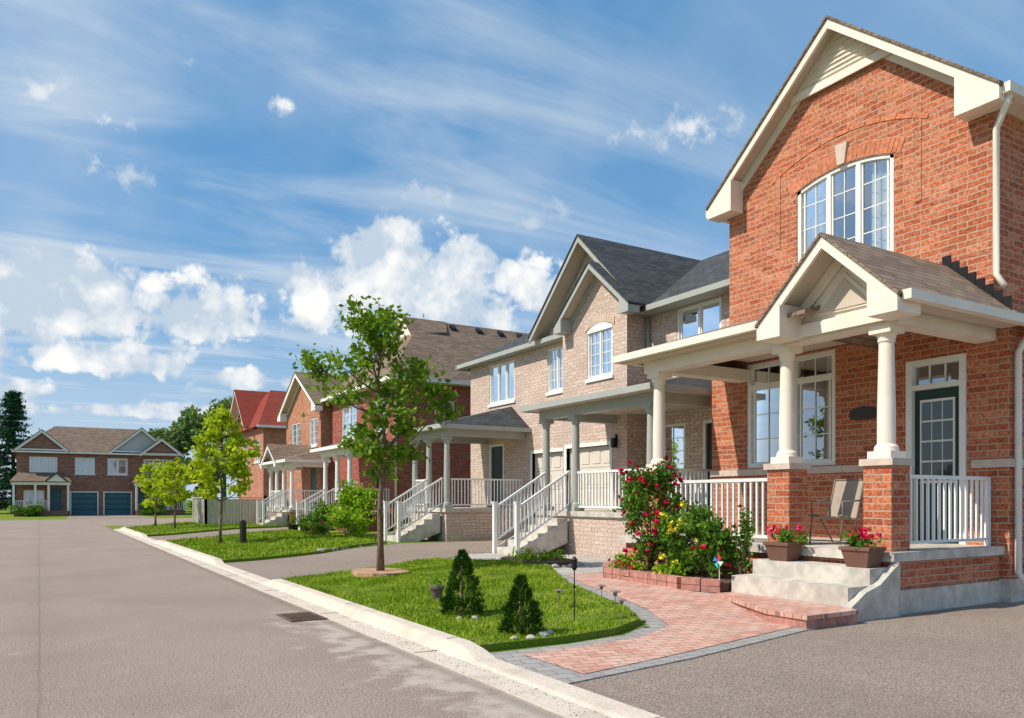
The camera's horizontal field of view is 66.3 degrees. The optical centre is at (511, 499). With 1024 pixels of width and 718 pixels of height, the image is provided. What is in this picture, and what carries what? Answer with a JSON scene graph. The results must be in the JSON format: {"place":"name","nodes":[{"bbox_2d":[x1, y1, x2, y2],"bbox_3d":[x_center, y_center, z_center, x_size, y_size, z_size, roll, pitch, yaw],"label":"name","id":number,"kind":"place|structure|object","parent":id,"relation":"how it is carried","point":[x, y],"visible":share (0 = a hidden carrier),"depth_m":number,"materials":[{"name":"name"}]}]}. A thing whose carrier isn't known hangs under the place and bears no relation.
{"place":"outdoors","nodes":[
{"label":"outdoors","id":0,"kind":"place"},
{"bbox_2d":[11,474,187,510],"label":"porch trim","id":1,"kind":"structure","parent":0,"point":[56,477],"depth_m":68.86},
{"bbox_2d":[0,500,237,529],"bbox_3d":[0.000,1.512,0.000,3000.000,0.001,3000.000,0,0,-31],"label":"ground","id":2,"kind":"structure","parent":0,"point":[4,515],"depth_m":68.03,"materials":[{"name":"green plant"}]},
{"bbox_2d":[0,389,39,513],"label":"pine tree","id":3,"kind":"object","parent":2,"relation":"on","point":[14,412],"visible":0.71,"depth_m":80.30,"materials":[{"name":"green plant"}]},
{"bbox_2d":[9,472,174,482],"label":"porch roof","id":4,"kind":"structure","parent":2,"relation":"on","point":[32,476],"depth_m":69.15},
{"bbox_2d":[16,452,179,515],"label":"brick walls","id":5,"kind":"structure","parent":2,"relation":"on","point":[101,481],"depth_m":72.47,"materials":[{"name":"brick"}]},
{"bbox_2d":[12,426,183,456],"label":"roof","id":6,"kind":"structure","parent":5,"relation":"on","point":[88,439],"depth_m":74.28,"materials":[{"name":"brown"}]},
{"bbox_2d":[23,456,172,505],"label":"window frames","id":7,"kind":"structure","parent":5,"relation":"attached to","point":[93,466],"depth_m":72.07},
{"bbox_2d":[25,458,171,504],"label":"curtains","id":8,"kind":"object","parent":5,"relation":"attached to","point":[52,465],"visible":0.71,"depth_m":71.98,"materials":[{"name":"fabric"}]},
{"bbox_2d":[71,493,130,514],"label":"garage doors","id":9,"kind":"structure","parent":5,"relation":"attached to","point":[79,506],"depth_m":72.65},
{"bbox_2d":[148,396,237,509],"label":"distant trees","id":10,"kind":"object","parent":2,"relation":"on","point":[181,433],"visible":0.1,"depth_m":95.69,"materials":[{"name":"green plant"}]},
{"bbox_2d":[256,490,321,524],"bbox_3d":[-11.412,0.424,37.883,2.697,1.752,4.270,0,0,-54],"label":"porch railing","id":11,"kind":"object","parent":2,"relation":"on","point":[279,496],"visible":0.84,"depth_m":37.02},
{"bbox_2d":[286,386,332,508],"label":"brick walls","id":12,"kind":"structure","parent":2,"relation":"on","point":[301,403],"depth_m":40.60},
{"bbox_2d":[277,372,344,416],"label":"roof","id":13,"kind":"structure","parent":12,"relation":"on","point":[314,395],"depth_m":40.27,"materials":[{"name":"brown"}]},
{"bbox_2d":[114,525,664,717],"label":"curb","id":14,"kind":"structure","parent":2,"relation":"on","point":[418,637],"depth_m":7.78,"materials":[{"name":"concrete"}]},
{"bbox_2d":[333,382,470,530],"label":"brick walls","id":15,"kind":"structure","parent":2,"relation":"on","point":[460,460],"depth_m":32.86,"materials":[{"name":"brick"}]},
{"bbox_2d":[321,375,470,401],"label":"eaves","id":16,"kind":"object","parent":15,"relation":"attached to","point":[457,383],"visible":0.27,"depth_m":32.55,"materials":[{"name":"white paint"}]},
{"bbox_2d":[327,317,526,396],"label":"roof","id":17,"kind":"structure","parent":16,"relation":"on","point":[445,346],"depth_m":35.16,"materials":[{"name":"brown"}]},
{"bbox_2d":[383,477,522,541],"bbox_3d":[-2.110,0.314,25.457,4.295,1.972,2.435,0,0,-31],"label":"porch railing","id":18,"kind":"object","parent":2,"relation":"on","point":[414,500],"visible":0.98,"depth_m":24.43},
{"bbox_2d":[396,423,530,435],"bbox_3d":[-1.652,-2.215,25.835,3.220,0.130,3.470,0,0,-31],"label":"gutter","id":19,"kind":"object","parent":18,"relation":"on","point":[477,427],"visible":0.5,"depth_m":24.28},
{"bbox_2d":[471,254,728,524],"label":"brick walls","id":20,"kind":"structure","parent":2,"relation":"on","point":[629,333],"depth_m":21.78,"materials":[{"name":"brick"}]},
{"bbox_2d":[492,446,502,505],"bbox_3d":[-0.468,-0.760,27.163,0.040,2.120,0.840,0,0,-31],"label":"front door","id":21,"kind":"structure","parent":20,"relation":"attached to","point":[497,462],"depth_m":27.18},
{"bbox_2d":[535,452,562,516],"bbox_3d":[1.278,-0.020,24.361,0.045,2.840,2.000,0,0,-31],"label":"garage door","id":22,"kind":"structure","parent":20,"relation":"attached to","point":[556,462],"depth_m":24.33,"materials":[{"name":"paint"}]},
{"bbox_2d":[529,236,617,343],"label":"gable trim","id":23,"kind":"structure","parent":20,"relation":"attached to","point":[565,265],"depth_m":22.91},
{"bbox_2d":[487,374,684,523],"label":"trim","id":24,"kind":"structure","parent":20,"relation":"attached to","point":[568,447],"depth_m":22.57,"materials":[{"name":"white paint"}]},
{"bbox_2d":[570,446,608,509],"bbox_3d":[2.201,-0.020,21.765,0.045,2.840,2.000,0,0,-31],"label":"garage door","id":25,"kind":"structure","parent":20,"relation":"attached to","point":[597,458],"depth_m":21.63,"materials":[{"name":"paint"}]},
{"bbox_2d":[455,279,728,371],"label":"eaves","id":26,"kind":"object","parent":20,"relation":"attached to","point":[716,289],"visible":0.41,"depth_m":19.78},
{"bbox_2d":[553,263,638,335],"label":"gable trim","id":27,"kind":"structure","parent":20,"relation":"attached to","point":[562,326],"depth_m":21.50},
{"bbox_2d":[468,250,728,361],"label":"roof","id":28,"kind":"structure","parent":20,"relation":"on","point":[708,271],"depth_m":21.09,"materials":[{"name":"grey"}]},
{"bbox_2d":[489,297,720,506],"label":"window frames","id":29,"kind":"structure","parent":20,"relation":"attached to","point":[600,327],"depth_m":21.33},
{"bbox_2d":[493,301,718,475],"bbox_3d":[1.888,-2.625,22.861,0.700,4.250,10.800,0,0,-31],"label":"window glass","id":30,"kind":"object","parent":29,"relation":"in","point":[710,316],"visible":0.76,"depth_m":20.10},
{"bbox_2d":[528,234,700,338],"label":"bay roof","id":31,"kind":"structure","parent":20,"relation":"attached to","point":[643,276],"depth_m":21.76,"materials":[{"name":"grey"}]},
{"bbox_2d":[532,243,644,340],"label":"gable soffit","id":32,"kind":"structure","parent":31,"relation":"attached to","point":[566,281],"depth_m":23.26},
{"bbox_2d":[491,468,711,555],"bbox_3d":[2.245,0.314,17.622,2.213,1.971,5.814,0,0,-68],"label":"porch railing","id":33,"kind":"object","parent":2,"relation":"on","point":[517,511],"visible":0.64,"depth_m":18.04,"materials":[{"name":"wood"}]},
{"bbox_2d":[735,603,856,628],"bbox_3d":[3.224,1.435,9.979,0.990,0.130,2.040,0,0,-31],"label":"brick landing","id":34,"kind":"object","parent":2,"relation":"on","point":[827,622],"visible":0.4,"depth_m":9.11,"materials":[{"name":"red brick"}]},
{"bbox_2d":[716,592,858,619],"bbox_3d":[3.215,1.341,9.974,1.010,0.050,2.080,0,0,-31],"label":"landing coping","id":35,"kind":"object","parent":34,"relation":"on","point":[795,609],"visible":0.95,"depth_m":9.51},
{"bbox_2d":[712,58,1023,578],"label":"brick walls","id":36,"kind":"structure","parent":2,"relation":"on","point":[950,213],"depth_m":12.59,"materials":[{"name":"brick"}]},
{"bbox_2d":[799,159,886,459],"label":"curtains","id":37,"kind":"object","parent":36,"relation":"attached to","point":[881,209],"visible":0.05,"depth_m":13.23,"materials":[{"name":"fabric"}]},
{"bbox_2d":[776,107,920,249],"bbox_3d":[5.710,-5.440,13.558,0.012,1.480,2.840,0,0,-31],"label":"brick pilaster band","id":38,"kind":"object","parent":36,"relation":"attached to","point":[917,158],"visible":1,"depth_m":12.40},
{"bbox_2d":[770,113,928,195],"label":"arch voussoirs","id":39,"kind":"object","parent":36,"relation":"attached to","point":[853,152],"visible":1,"depth_m":13.36,"materials":[{"name":"brick"}]},
{"bbox_2d":[747,154,955,482],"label":"window frames","id":40,"kind":"structure","parent":36,"relation":"attached to","point":[859,206],"depth_m":13.81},
{"bbox_2d":[753,161,871,463],"bbox_3d":[7.820,-3.140,13.285,6.945,5.280,3.126,0,0,10],"label":"window glass","id":41,"kind":"object","parent":40,"relation":"in","point":[760,375],"visible":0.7,"depth_m":14.34,"materials":[{"name":"glass"}]},
{"bbox_2d":[706,15,1003,210],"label":"roof","id":42,"kind":"structure","parent":36,"relation":"on","point":[826,17],"depth_m":13.32,"materials":[{"name":"brown"}]},
{"bbox_2d":[707,19,1011,222],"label":"gable trim","id":43,"kind":"structure","parent":42,"relation":"attached to","point":[976,96],"depth_m":12.73,"materials":[{"name":"wood"}]},
{"bbox_2d":[734,29,835,181],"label":"gable soffit","id":44,"kind":"structure","parent":43,"relation":"attached to","point":[778,115],"depth_m":14.48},
{"bbox_2d":[790,32,890,105],"bbox_3d":[5.653,-7.695,13.570,0.080,0.930,1.960,0,0,-31],"label":"attic louvre","id":45,"kind":"object","parent":43,"relation":"attached to","point":[842,56],"visible":0.85,"depth_m":13.56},
{"bbox_2d":[706,80,1023,223],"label":"side eaves","id":46,"kind":"object","parent":36,"relation":"attached to","point":[1016,108],"visible":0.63,"depth_m":11.19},
{"bbox_2d":[710,458,1023,476],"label":"stone band","id":47,"kind":"object","parent":36,"relation":"attached to","point":[992,463],"visible":0.73,"depth_m":13.58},
{"bbox_2d":[804,162,958,459],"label":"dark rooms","id":48,"kind":"object","parent":36,"relation":"attached to","point":[937,373],"visible":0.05,"depth_m":14.69,"materials":[{"name":"glass"}]},
{"bbox_2d":[906,353,965,543],"bbox_3d":[6.609,-0.755,12.179,0.140,2.870,0.950,0,0,-31],"label":"door frame","id":49,"kind":"object","parent":36,"relation":"attached to","point":[912,386],"visible":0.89,"depth_m":12.16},
{"bbox_2d":[915,386,958,543],"bbox_3d":[6.637,-0.520,12.196,0.055,2.400,0.750,0,0,-31],"label":"front door","id":50,"kind":"structure","parent":49,"relation":"attached to","point":[946,392],"depth_m":12.22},
{"bbox_2d":[922,400,952,480],"bbox_3d":[6.601,-0.905,12.175,0.006,1.230,0.490,0,0,-31],"label":"door glass","id":51,"kind":"object","parent":50,"relation":"attached to","point":[937,435],"visible":0.97,"depth_m":12.16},
{"bbox_2d":[942,255,1011,309],"bbox_3d":[6.876,-3.184,11.619,0.018,1.072,1.005,0,0,-31],"label":"step flashing","id":52,"kind":"object","parent":36,"relation":"attached to","point":[1006,301],"visible":0.57,"depth_m":11.58,"materials":[{"name":"black metal"}]},
{"bbox_2d":[993,93,1023,585],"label":"downspout","id":53,"kind":"object","parent":36,"relation":"attached to","point":[1001,281],"visible":1,"depth_m":11.20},
{"bbox_2d":[127,521,280,536],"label":"lawn grass","id":54,"kind":"structure","parent":0,"point":[168,528],"depth_m":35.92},
{"bbox_2d":[166,528,385,562],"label":"lawn","id":55,"kind":"structure","parent":0,"point":[255,558],"depth_m":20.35,"materials":[{"name":"green plant"}]},
{"bbox_2d":[176,404,262,543],"bbox_3d":[-8.972,-0.746,24.198,2.565,4.350,2.250,0,0,-31],"label":"lime tree","id":56,"kind":"object","parent":55,"relation":"on","point":[213,434],"visible":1,"depth_m":24.06,"materials":[{"name":"green plant"}]},
{"bbox_2d":[267,467,295,509],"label":"porch columns","id":57,"kind":"structure","parent":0,"point":[291,506],"depth_m":38.08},
{"bbox_2d":[0,518,565,717],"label":"street","id":58,"kind":"structure","parent":0,"point":[122,647],"depth_m":7.76,"materials":[{"name":"asphalt"}]},
{"bbox_2d":[238,416,285,498],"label":"brick walls","id":59,"kind":"structure","parent":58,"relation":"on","point":[259,486],"depth_m":52.12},
{"bbox_2d":[225,390,286,433],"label":"roof","id":60,"kind":"structure","parent":59,"relation":"on","point":[258,407],"depth_m":54.46,"materials":[{"name":"red"}]},
{"bbox_2d":[259,444,312,463],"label":"porch gable roof","id":61,"kind":"structure","parent":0,"point":[279,451],"depth_m":38.90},
{"bbox_2d":[321,453,352,507],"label":"porch columns","id":62,"kind":"structure","parent":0,"point":[337,470],"depth_m":32.47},
{"bbox_2d":[225,540,504,579],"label":"driveway","id":63,"kind":"structure","parent":0,"point":[335,561],"depth_m":17.98,"materials":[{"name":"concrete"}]},
{"bbox_2d":[387,513,439,541],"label":"porch steps","id":64,"kind":"structure","parent":63,"relation":"on","point":[426,526],"depth_m":24.02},
{"bbox_2d":[167,522,731,652],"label":"front yards","id":65,"kind":"structure","parent":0,"point":[372,534],"depth_m":22.94,"materials":[{"name":"green plant"}]},
{"bbox_2d":[134,462,176,525],"bbox_3d":[-17.985,-0.329,39.526,2.050,3.492,2.189,0,0,-31],"label":"lime tree","id":66,"kind":"object","parent":65,"relation":"on","point":[147,502],"visible":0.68,"depth_m":39.11,"materials":[{"name":"green plant"}]},
{"bbox_2d":[151,456,196,527],"bbox_3d":[-15.575,-0.276,35.690,2.182,3.390,1.780,0,0,20],"label":"lime tree","id":67,"kind":"object","parent":65,"relation":"on","point":[169,498],"visible":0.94,"depth_m":35.63,"materials":[{"name":"green plant"}]},
{"bbox_2d":[193,496,268,524],"bbox_3d":[-14.102,0.660,41.769,4.960,1.680,3.660,0,0,-31],"label":"wooden fence","id":68,"kind":"object","parent":65,"relation":"on","point":[247,510],"visible":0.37,"depth_m":39.82,"materials":[{"name":"paint"}]},
{"bbox_2d":[320,478,378,535],"bbox_3d":[-5.574,0.318,27.310,2.135,2.078,1.950,0,0,-2],"label":"lime shrub","id":69,"kind":"object","parent":65,"relation":"on","point":[353,497],"visible":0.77,"depth_m":27.05,"materials":[{"name":"green plant"}]},
{"bbox_2d":[327,505,375,537],"bbox_3d":[-5.337,0.778,25.708,1.555,1.164,1.652,0,0,17],"label":"green shrub","id":70,"kind":"object","parent":65,"relation":"on","point":[344,519],"visible":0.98,"depth_m":25.59,"materials":[{"name":"green plant"}]},
{"bbox_2d":[451,553,616,575],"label":"stone walkway","id":71,"kind":"structure","parent":65,"relation":"on","point":[593,564],"depth_m":16.12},
{"bbox_2d":[496,546,583,567],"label":"low plants","id":72,"kind":"object","parent":71,"relation":"on","point":[557,560],"visible":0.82,"depth_m":15.32,"materials":[{"name":"plant"}]},
{"bbox_2d":[491,572,816,683],"bbox_3d":[1.069,1.393,10.057,4.980,0.210,5.880,0,0,-31],"label":"garden path border","id":73,"kind":"object","parent":65,"relation":"on","point":[654,622],"visible":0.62,"depth_m":7.55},
{"bbox_2d":[603,562,737,592],"bbox_3d":[2.414,1.220,12.584,1.465,0.196,3.226,0,0,-31],"label":"flower bed","id":74,"kind":"object","parent":65,"relation":"on","point":[700,581],"visible":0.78,"depth_m":11.60,"materials":[{"name":"brick"}]},
{"bbox_2d":[612,448,689,568],"bbox_3d":[2.329,0.206,13.019,1.281,2.105,1.342,0,0,15],"label":"rose bush","id":75,"kind":"object","parent":74,"relation":"on","point":[636,491],"visible":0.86,"depth_m":12.83,"materials":[{"name":"green plant"}]},
{"bbox_2d":[653,499,718,574],"bbox_3d":[2.763,0.625,12.126,1.116,1.267,1.132,0,0,-31],"label":"rose bush","id":76,"kind":"object","parent":74,"relation":"on","point":[686,524],"visible":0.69,"depth_m":12.01,"materials":[{"name":"green plant"}]},
{"bbox_2d":[683,516,741,577],"bbox_3d":[3.007,0.754,11.675,0.700,1.013,0.780,0,0,42],"label":"rose bush","id":77,"kind":"object","parent":74,"relation":"on","point":[720,539],"visible":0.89,"depth_m":11.57,"materials":[{"name":"green plant"}]},
{"bbox_2d":[727,504,755,574],"bbox_3d":[3.381,0.666,11.496,0.423,1.182,0.470,0,0,19],"label":"rose bush","id":78,"kind":"object","parent":74,"relation":"on","point":[746,536],"visible":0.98,"depth_m":11.45,"materials":[{"name":"green plant"}]},
{"bbox_2d":[732,558,899,621],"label":"front steps","id":79,"kind":"structure","parent":65,"relation":"on","point":[871,593],"depth_m":10.00,"materials":[{"name":"concrete"}]},
{"bbox_2d":[763,523,811,561],"bbox_3d":[3.918,0.604,11.075,0.535,0.533,0.628,0,0,-31],"label":"flower planter","id":80,"kind":"object","parent":79,"relation":"on","point":[781,549],"visible":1,"depth_m":10.98,"materials":[{"name":"brown plastic"}]},
{"bbox_2d":[838,527,886,567],"bbox_3d":[4.492,0.611,10.029,0.508,0.519,0.569,0,0,-31],"label":"flower planter","id":81,"kind":"object","parent":79,"relation":"on","point":[857,552],"visible":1,"depth_m":9.95,"materials":[{"name":"brown plastic"}]},
{"bbox_2d":[900,578,1023,614],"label":"foundation","id":82,"kind":"object","parent":65,"relation":"on","point":[917,600],"visible":0.12,"depth_m":10.74,"materials":[{"name":"concrete"}]},
{"bbox_2d":[626,543,999,589],"bbox_3d":[4.585,0.986,12.950,2.550,0.369,5.320,0,0,-31],"label":"porch base brick","id":83,"kind":"object","parent":82,"relation":"on","point":[931,573],"visible":0.21,"depth_m":10.78,"materials":[{"name":"brick"}]},
{"bbox_2d":[620,534,1004,561],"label":"porch slab","id":84,"kind":"structure","parent":83,"relation":"on","point":[926,551],"depth_m":10.94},
{"bbox_2d":[809,479,862,544],"bbox_3d":[4.992,0.187,12.027,0.617,1.002,0.566,0,0,-31],"label":"patio chair","id":85,"kind":"object","parent":84,"relation":"on","point":[846,497],"visible":0.9,"depth_m":12.11,"materials":[{"name":"fabric"}]},
{"bbox_2d":[280,557,639,651],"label":"lawn","id":86,"kind":"structure","parent":0,"point":[562,639],"depth_m":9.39,"materials":[{"name":"green plant"}]},
{"bbox_2d":[351,568,409,576],"bbox_3d":[-2.370,1.333,14.218,1.029,0.075,1.279,0,0,-31],"label":"mulch ring","id":87,"kind":"object","parent":86,"relation":"on","point":[364,572],"visible":0.8,"depth_m":13.87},
{"bbox_2d":[289,294,463,570],"bbox_3d":[-2.489,-1.134,14.437,2.769,5.069,2.374,0,0,-31],"label":"maple tree","id":88,"kind":"object","parent":87,"relation":"on","point":[369,326],"visible":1,"depth_m":14.10,"materials":[{"name":"green plant"}]},
{"bbox_2d":[438,548,487,616],"bbox_3d":[-0.587,1.004,9.380,0.575,0.847,0.706,0,0,-10],"label":"evergreen shrub","id":89,"kind":"object","parent":86,"relation":"on","point":[448,600],"visible":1,"depth_m":9.32,"materials":[{"name":"green plant"}]},
{"bbox_2d":[497,573,546,633],"bbox_3d":[0.094,1.103,8.194,0.524,0.668,0.548,0,0,-6],"label":"evergreen shrub","id":90,"kind":"object","parent":86,"relation":"on","point":[519,590],"visible":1,"depth_m":8.10,"materials":[{"name":"green plant"}]},
{"bbox_2d":[410,511,523,541],"bbox_3d":[-1.502,0.950,25.925,2.850,1.100,2.750,0,0,-31],"label":"porch base","id":91,"kind":"object","parent":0,"point":[465,526],"visible":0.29,"depth_m":24.48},
{"bbox_2d":[409,436,452,507],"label":"porch columns","id":92,"kind":"structure","parent":91,"relation":"on","point":[446,502],"depth_m":25.26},
{"bbox_2d":[410,428,524,443],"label":"porch trim","id":93,"kind":"structure","parent":92,"relation":"on","point":[468,436],"depth_m":25.03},
{"bbox_2d":[421,407,529,427],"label":"porch roof","id":94,"kind":"structure","parent":93,"relation":"on","point":[507,417],"depth_m":25.09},
{"bbox_2d":[0,0,1023,499],"label":"sky","id":95,"kind":"structure","parent":0,"point":[193,193],"materials":[{"name":"blue"}]},
{"bbox_2d":[496,517,566,555],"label":"porch steps","id":96,"kind":"structure","parent":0,"point":[548,536],"depth_m":18.24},
{"bbox_2d":[519,382,711,413],"bbox_3d":[2.893,-2.245,18.446,3.370,0.130,4.920,0,0,-31],"label":"gutter","id":97,"kind":"object","parent":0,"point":[626,390],"visible":0.55,"depth_m":16.48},
{"bbox_2d":[528,389,711,414],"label":"porch ceiling","id":98,"kind":"structure","parent":0,"point":[639,410],"depth_m":19.03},
{"bbox_2d":[541,515,709,558],"bbox_3d":[3.043,0.950,18.536,3.000,1.100,4.200,0,0,-31],"label":"porch base","id":99,"kind":"object","parent":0,"point":[594,536],"visible":0.21,"depth_m":17.60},
{"bbox_2d":[537,510,708,517],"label":"porch slab","id":100,"kind":"structure","parent":99,"relation":"on","point":[598,513],"depth_m":17.76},
{"bbox_2d":[539,402,653,510],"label":"porch columns","id":101,"kind":"structure","parent":100,"relation":"on","point":[575,420],"depth_m":18.34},
{"bbox_2d":[539,391,711,423],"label":"porch trim","id":102,"kind":"structure","parent":101,"relation":"on","point":[587,410],"depth_m":17.23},
{"bbox_2d":[523,573,793,673],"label":"garden path","id":103,"kind":"structure","parent":0,"point":[693,620],"depth_m":8.85,"materials":[{"name":"brick"}]},
{"bbox_2d":[646,323,905,468],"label":"porch columns","id":104,"kind":"structure","parent":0,"point":[886,446],"depth_m":11.63,"materials":[{"name":"paint"}]},
{"bbox_2d":[644,312,995,382],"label":"porch beam","id":105,"kind":"structure","parent":104,"relation":"on","point":[696,365],"depth_m":12.07,"materials":[{"name":"paint"}]},
{"bbox_2d":[643,465,909,551],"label":"brick piers","id":106,"kind":"structure","parent":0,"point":[886,501],"depth_m":10.34,"materials":[{"name":"brick"}]},
{"bbox_2d":[641,458,914,474],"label":"pier caps","id":107,"kind":"object","parent":106,"relation":"on","point":[876,462],"visible":0.64,"depth_m":10.39,"materials":[{"name":"stone"}]},
{"bbox_2d":[640,232,1023,366],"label":"porch roof","id":108,"kind":"structure","parent":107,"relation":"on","point":[897,273],"depth_m":10.80,"materials":[{"name":"brown"}]},
{"bbox_2d":[611,288,1023,366],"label":"gutter","id":109,"kind":"object","parent":108,"relation":"on","point":[915,295],"visible":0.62,"depth_m":10.71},
{"bbox_2d":[757,237,920,343],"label":"gable trim","id":110,"kind":"structure","parent":108,"relation":"attached to","point":[776,325],"depth_m":10.71,"materials":[{"name":"wood"}]},
{"bbox_2d":[800,265,884,337],"bbox_3d":[4.545,-2.885,10.712,0.130,1.130,2.150,0,0,-31],"label":"porch tympanum","id":111,"kind":"object","parent":108,"relation":"attached to","point":[815,323],"visible":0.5,"depth_m":10.78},
{"bbox_2d":[819,278,866,313],"bbox_3d":[4.528,-2.815,10.696,0.014,0.410,0.800,0,0,-31],"label":"tympanum panel","id":112,"kind":"object","parent":108,"relation":"attached to","point":[845,293],"visible":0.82,"depth_m":10.69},
{"bbox_2d":[784,250,901,306],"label":"gable soffit","id":113,"kind":"structure","parent":108,"relation":"attached to","point":[815,272],"depth_m":10.95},
{"bbox_2d":[570,601,1023,717],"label":"driveway","id":114,"kind":"structure","parent":0,"point":[963,662],"depth_m":6.57,"materials":[{"name":"asphalt"}]},
{"bbox_2d":[620,304,1018,365],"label":"porch ceiling","id":115,"kind":"structure","parent":0,"point":[937,311],"depth_m":12.49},
{"bbox_2d":[667,475,990,545],"bbox_3d":[4.395,0.177,11.935,1.865,1.005,4.947,0,0,-59],"label":"porch railing","id":116,"kind":"object","parent":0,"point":[985,509],"visible":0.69,"depth_m":11.20,"materials":[{"name":"wood"}]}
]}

